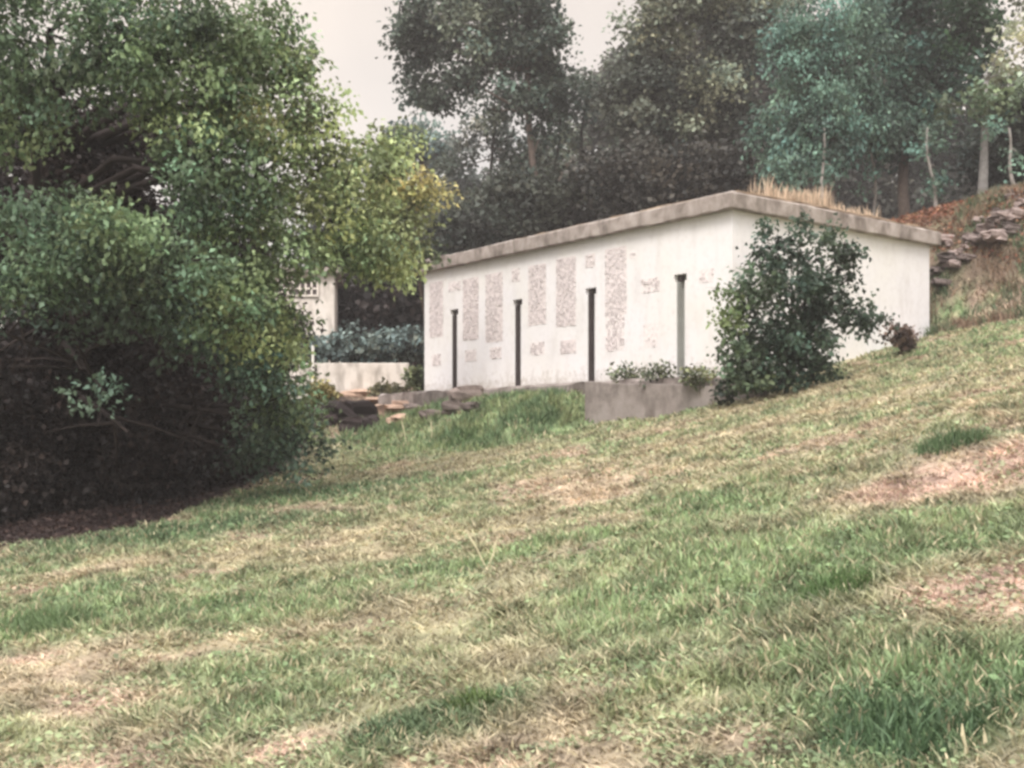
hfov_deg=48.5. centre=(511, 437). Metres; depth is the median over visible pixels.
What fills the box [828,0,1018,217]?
deep green tree
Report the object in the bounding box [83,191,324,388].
dark shrub
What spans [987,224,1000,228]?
rock
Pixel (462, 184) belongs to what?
woodland tree
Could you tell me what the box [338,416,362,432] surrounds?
rock
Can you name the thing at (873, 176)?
slender tree
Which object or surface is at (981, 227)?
rock
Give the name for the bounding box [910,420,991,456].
grass tuft
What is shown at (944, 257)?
rock
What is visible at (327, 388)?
yellowish plant
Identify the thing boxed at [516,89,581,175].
thin tree
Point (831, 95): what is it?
teal tree
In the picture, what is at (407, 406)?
rock
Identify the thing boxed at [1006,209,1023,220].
rock
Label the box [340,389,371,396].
flat rock
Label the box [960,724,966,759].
grass stalk
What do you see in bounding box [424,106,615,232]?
grey leafed tree
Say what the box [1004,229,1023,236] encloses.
rock
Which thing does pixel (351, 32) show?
sky
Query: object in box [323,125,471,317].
yellow green tree
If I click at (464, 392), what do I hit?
rock
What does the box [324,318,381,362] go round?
hedge plant
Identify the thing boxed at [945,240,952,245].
rock
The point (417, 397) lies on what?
concrete terrace
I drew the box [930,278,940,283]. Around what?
rock
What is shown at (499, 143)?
thin tree
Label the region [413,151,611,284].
dark understorey tree
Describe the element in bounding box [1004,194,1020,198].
rock
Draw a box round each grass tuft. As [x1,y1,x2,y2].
[0,601,107,639]
[343,708,446,759]
[440,682,504,713]
[441,426,480,447]
[791,560,882,601]
[809,678,933,745]
[815,690,995,767]
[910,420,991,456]
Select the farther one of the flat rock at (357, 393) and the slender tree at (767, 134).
the slender tree at (767, 134)
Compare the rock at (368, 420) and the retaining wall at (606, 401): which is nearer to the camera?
the retaining wall at (606, 401)
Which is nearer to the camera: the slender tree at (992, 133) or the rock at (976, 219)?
the rock at (976, 219)
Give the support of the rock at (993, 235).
on the ground at (948, 300)
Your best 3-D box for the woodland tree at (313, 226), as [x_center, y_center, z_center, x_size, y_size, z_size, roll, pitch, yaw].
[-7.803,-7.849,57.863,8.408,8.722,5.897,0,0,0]
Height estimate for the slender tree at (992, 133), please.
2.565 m
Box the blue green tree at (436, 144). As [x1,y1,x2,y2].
[374,111,466,227]
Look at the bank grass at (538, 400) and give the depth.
21.84 m
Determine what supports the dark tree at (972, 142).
on the ground at (948, 300)
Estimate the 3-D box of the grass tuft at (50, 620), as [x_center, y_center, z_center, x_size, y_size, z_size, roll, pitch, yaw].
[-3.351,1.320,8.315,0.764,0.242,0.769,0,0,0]
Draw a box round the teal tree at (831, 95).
[733,0,919,205]
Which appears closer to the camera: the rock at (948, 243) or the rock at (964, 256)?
the rock at (964, 256)
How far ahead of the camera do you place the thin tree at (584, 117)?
41.77 m
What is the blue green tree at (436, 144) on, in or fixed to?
on the ground at (948, 300)
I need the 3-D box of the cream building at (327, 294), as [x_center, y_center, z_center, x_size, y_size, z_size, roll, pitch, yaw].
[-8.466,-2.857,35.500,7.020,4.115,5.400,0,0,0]
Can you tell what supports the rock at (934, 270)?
on the ground at (948, 300)
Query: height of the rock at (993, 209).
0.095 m
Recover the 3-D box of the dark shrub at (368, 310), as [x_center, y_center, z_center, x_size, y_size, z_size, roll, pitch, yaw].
[-4.628,-4.034,36.969,4.725,4.176,4.227,0,0,0]
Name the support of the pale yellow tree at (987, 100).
on the ground at (948, 300)
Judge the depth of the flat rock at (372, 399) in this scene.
28.18 m
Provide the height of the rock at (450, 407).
0.312 m
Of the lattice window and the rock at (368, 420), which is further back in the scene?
the lattice window
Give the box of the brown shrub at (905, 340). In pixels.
[865,318,921,353]
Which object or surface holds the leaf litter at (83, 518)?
on the ground at (948, 300)
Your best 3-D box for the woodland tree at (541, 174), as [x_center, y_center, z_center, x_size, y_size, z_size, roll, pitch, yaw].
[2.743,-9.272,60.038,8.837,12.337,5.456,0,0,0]
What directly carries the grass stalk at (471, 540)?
on the ground at (948, 300)
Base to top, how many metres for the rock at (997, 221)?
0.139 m
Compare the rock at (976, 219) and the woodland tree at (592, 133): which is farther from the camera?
the woodland tree at (592, 133)
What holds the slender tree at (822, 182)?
on the ground at (948, 300)
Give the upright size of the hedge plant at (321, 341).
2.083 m
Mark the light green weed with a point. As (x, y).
(692, 373)
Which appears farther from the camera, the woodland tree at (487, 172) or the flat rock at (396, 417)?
the woodland tree at (487, 172)
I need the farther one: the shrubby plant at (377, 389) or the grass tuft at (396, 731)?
the shrubby plant at (377, 389)
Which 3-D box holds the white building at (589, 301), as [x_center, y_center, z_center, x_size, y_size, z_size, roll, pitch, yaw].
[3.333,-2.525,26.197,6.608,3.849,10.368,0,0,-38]
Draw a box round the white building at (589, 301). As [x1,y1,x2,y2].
[417,190,940,390]
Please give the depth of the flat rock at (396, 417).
24.24 m
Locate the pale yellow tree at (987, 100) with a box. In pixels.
[922,0,1023,193]
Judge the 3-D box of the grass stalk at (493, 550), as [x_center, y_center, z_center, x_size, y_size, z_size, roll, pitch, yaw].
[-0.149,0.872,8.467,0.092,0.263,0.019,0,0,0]
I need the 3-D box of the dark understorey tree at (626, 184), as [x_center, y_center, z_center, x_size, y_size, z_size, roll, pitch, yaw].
[4.943,-5.699,35.968,8.059,8.191,3.924,0,0,0]
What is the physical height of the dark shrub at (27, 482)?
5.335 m
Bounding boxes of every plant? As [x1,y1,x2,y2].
[295,325,332,362]
[303,333,352,362]
[304,376,343,407]
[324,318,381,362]
[350,327,404,362]
[367,376,410,396]
[375,323,420,362]
[394,324,423,368]
[399,364,423,391]
[601,360,652,382]
[639,359,680,386]
[708,377,745,407]
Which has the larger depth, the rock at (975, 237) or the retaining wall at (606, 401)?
the rock at (975, 237)
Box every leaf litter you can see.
[0,466,331,546]
[890,183,1023,266]
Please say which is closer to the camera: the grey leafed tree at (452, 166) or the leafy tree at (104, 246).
the leafy tree at (104, 246)
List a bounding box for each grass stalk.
[466,530,485,565]
[488,537,497,566]
[714,686,718,711]
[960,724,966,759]
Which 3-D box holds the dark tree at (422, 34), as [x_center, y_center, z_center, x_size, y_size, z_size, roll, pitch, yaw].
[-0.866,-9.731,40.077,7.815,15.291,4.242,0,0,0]
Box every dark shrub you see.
[0,89,242,313]
[0,145,24,304]
[0,300,184,521]
[0,304,125,526]
[49,273,256,508]
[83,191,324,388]
[150,329,290,491]
[209,314,309,475]
[332,255,423,361]
[399,224,434,329]
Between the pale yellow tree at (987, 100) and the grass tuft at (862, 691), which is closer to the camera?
the grass tuft at (862, 691)
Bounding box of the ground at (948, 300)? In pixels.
[0,192,1023,767]
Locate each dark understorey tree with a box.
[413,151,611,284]
[545,126,794,228]
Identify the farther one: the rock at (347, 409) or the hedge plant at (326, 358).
the hedge plant at (326, 358)
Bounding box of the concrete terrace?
[378,376,734,405]
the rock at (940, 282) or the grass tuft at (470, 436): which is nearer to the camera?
the grass tuft at (470, 436)
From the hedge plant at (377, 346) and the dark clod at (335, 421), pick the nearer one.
the dark clod at (335, 421)
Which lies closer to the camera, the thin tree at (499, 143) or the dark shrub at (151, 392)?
the dark shrub at (151, 392)
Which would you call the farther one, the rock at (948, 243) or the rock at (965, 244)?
the rock at (948, 243)
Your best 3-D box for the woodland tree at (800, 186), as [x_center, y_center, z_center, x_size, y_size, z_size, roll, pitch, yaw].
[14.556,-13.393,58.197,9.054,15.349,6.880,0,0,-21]
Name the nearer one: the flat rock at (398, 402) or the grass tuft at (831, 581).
the grass tuft at (831, 581)
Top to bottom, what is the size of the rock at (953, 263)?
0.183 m
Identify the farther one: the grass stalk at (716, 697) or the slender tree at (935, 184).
the slender tree at (935, 184)
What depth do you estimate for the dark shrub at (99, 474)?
16.81 m
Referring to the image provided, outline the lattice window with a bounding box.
[283,282,316,294]
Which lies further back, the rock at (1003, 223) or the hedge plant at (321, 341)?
the hedge plant at (321, 341)
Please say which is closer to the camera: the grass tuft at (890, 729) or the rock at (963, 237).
the grass tuft at (890, 729)
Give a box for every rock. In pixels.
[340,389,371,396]
[364,396,377,403]
[375,404,403,414]
[386,413,405,423]
[392,400,408,404]
[403,403,420,410]
[418,409,439,418]
[441,399,461,414]
[447,385,483,401]
[461,402,481,411]
[929,266,944,275]
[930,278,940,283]
[934,279,952,286]
[937,251,962,264]
[941,234,954,242]
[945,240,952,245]
[946,259,961,267]
[948,247,962,254]
[956,253,976,259]
[959,241,975,248]
[961,232,970,241]
[966,231,986,243]
[972,216,984,222]
[975,222,990,230]
[980,229,1007,242]
[985,209,1009,221]
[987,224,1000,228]
[991,207,1000,211]
[994,219,1003,223]
[997,211,1008,219]
[1001,221,1013,226]
[1003,224,1023,229]
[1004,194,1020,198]
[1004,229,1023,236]
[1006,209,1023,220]
[1014,198,1023,206]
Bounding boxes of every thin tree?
[470,80,537,234]
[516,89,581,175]
[554,53,607,162]
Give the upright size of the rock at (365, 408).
0.565 m
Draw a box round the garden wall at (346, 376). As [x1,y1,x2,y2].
[286,363,409,398]
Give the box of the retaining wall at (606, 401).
[585,381,768,424]
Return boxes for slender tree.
[754,110,798,192]
[802,116,854,204]
[849,126,897,215]
[904,114,958,206]
[972,110,1023,188]
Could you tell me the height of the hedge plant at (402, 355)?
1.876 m
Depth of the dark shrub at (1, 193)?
19.27 m
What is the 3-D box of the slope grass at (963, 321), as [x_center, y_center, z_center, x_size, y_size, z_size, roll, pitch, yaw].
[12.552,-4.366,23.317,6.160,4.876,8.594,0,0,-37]
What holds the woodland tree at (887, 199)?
on the ground at (948, 300)
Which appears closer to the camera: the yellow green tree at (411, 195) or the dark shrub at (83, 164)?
the dark shrub at (83, 164)
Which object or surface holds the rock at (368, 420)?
on the ground at (948, 300)
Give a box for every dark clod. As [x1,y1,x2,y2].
[314,414,339,428]
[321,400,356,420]
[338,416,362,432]
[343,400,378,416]
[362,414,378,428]
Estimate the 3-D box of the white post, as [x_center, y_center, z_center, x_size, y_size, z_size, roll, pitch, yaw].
[-5.320,-1.725,30.400,0.065,1.450,0.065,0,0,23]
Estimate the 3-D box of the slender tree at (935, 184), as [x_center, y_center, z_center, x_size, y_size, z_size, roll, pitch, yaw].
[11.194,-7.223,30.375,1.196,2.696,1.668,0,0,35]
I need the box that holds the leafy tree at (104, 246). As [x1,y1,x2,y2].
[0,0,436,498]
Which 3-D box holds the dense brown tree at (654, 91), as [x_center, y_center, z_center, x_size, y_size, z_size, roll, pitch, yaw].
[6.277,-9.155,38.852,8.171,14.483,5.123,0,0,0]
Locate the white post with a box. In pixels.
[312,346,313,381]
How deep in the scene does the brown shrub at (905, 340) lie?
20.54 m
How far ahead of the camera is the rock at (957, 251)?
25.56 m
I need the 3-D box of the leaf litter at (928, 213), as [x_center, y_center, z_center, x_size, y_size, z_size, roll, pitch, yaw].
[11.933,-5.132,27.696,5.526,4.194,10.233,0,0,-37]
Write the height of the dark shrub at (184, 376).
3.963 m
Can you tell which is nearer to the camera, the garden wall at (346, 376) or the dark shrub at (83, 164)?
the dark shrub at (83, 164)
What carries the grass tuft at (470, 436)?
on the ground at (948, 300)
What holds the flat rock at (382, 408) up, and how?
on the ground at (948, 300)
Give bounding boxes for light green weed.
[670,359,725,394]
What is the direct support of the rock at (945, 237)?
on the ground at (948, 300)
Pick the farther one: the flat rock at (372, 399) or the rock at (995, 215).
the flat rock at (372, 399)
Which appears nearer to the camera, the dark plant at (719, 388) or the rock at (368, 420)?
the dark plant at (719, 388)
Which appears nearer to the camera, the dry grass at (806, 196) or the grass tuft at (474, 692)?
the grass tuft at (474, 692)
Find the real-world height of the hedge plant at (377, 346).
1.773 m
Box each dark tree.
[375,0,597,218]
[942,83,1023,195]
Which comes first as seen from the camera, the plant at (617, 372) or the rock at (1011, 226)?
the plant at (617, 372)
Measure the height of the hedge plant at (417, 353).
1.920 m
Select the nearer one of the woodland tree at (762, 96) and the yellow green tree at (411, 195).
the yellow green tree at (411, 195)
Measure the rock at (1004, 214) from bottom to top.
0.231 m
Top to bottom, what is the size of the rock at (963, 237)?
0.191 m
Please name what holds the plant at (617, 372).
on the ground at (948, 300)
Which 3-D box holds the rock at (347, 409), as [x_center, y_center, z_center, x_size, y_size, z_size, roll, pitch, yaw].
[-3.904,-0.550,26.026,0.844,0.620,1.062,0,0,0]
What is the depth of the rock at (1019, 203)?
25.51 m
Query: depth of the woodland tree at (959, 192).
55.41 m
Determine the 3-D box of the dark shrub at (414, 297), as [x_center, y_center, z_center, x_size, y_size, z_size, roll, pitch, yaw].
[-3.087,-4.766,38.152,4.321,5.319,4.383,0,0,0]
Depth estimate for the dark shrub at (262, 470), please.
19.66 m
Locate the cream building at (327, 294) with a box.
[228,267,343,362]
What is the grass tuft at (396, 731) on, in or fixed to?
on the ground at (948, 300)
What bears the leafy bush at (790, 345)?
on the ground at (948, 300)
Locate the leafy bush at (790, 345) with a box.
[706,208,899,403]
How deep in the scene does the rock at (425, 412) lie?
23.45 m
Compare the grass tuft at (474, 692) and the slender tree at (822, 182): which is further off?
the slender tree at (822, 182)
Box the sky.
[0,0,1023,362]
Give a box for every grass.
[298,386,584,452]
[748,173,880,216]
[918,181,1023,336]
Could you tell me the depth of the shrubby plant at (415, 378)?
28.45 m
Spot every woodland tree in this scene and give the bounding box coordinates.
[286,203,357,265]
[415,163,501,241]
[470,156,509,182]
[492,147,586,230]
[563,30,681,217]
[599,22,706,157]
[669,2,791,198]
[763,58,821,201]
[777,2,940,219]
[875,11,968,204]
[912,71,1023,209]
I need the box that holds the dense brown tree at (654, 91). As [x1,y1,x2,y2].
[581,0,812,195]
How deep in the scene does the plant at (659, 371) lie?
20.34 m
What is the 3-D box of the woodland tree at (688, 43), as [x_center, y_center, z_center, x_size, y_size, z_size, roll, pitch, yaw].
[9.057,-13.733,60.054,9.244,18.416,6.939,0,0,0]
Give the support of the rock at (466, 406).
on the ground at (948, 300)
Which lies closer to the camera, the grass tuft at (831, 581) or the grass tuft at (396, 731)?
the grass tuft at (396, 731)

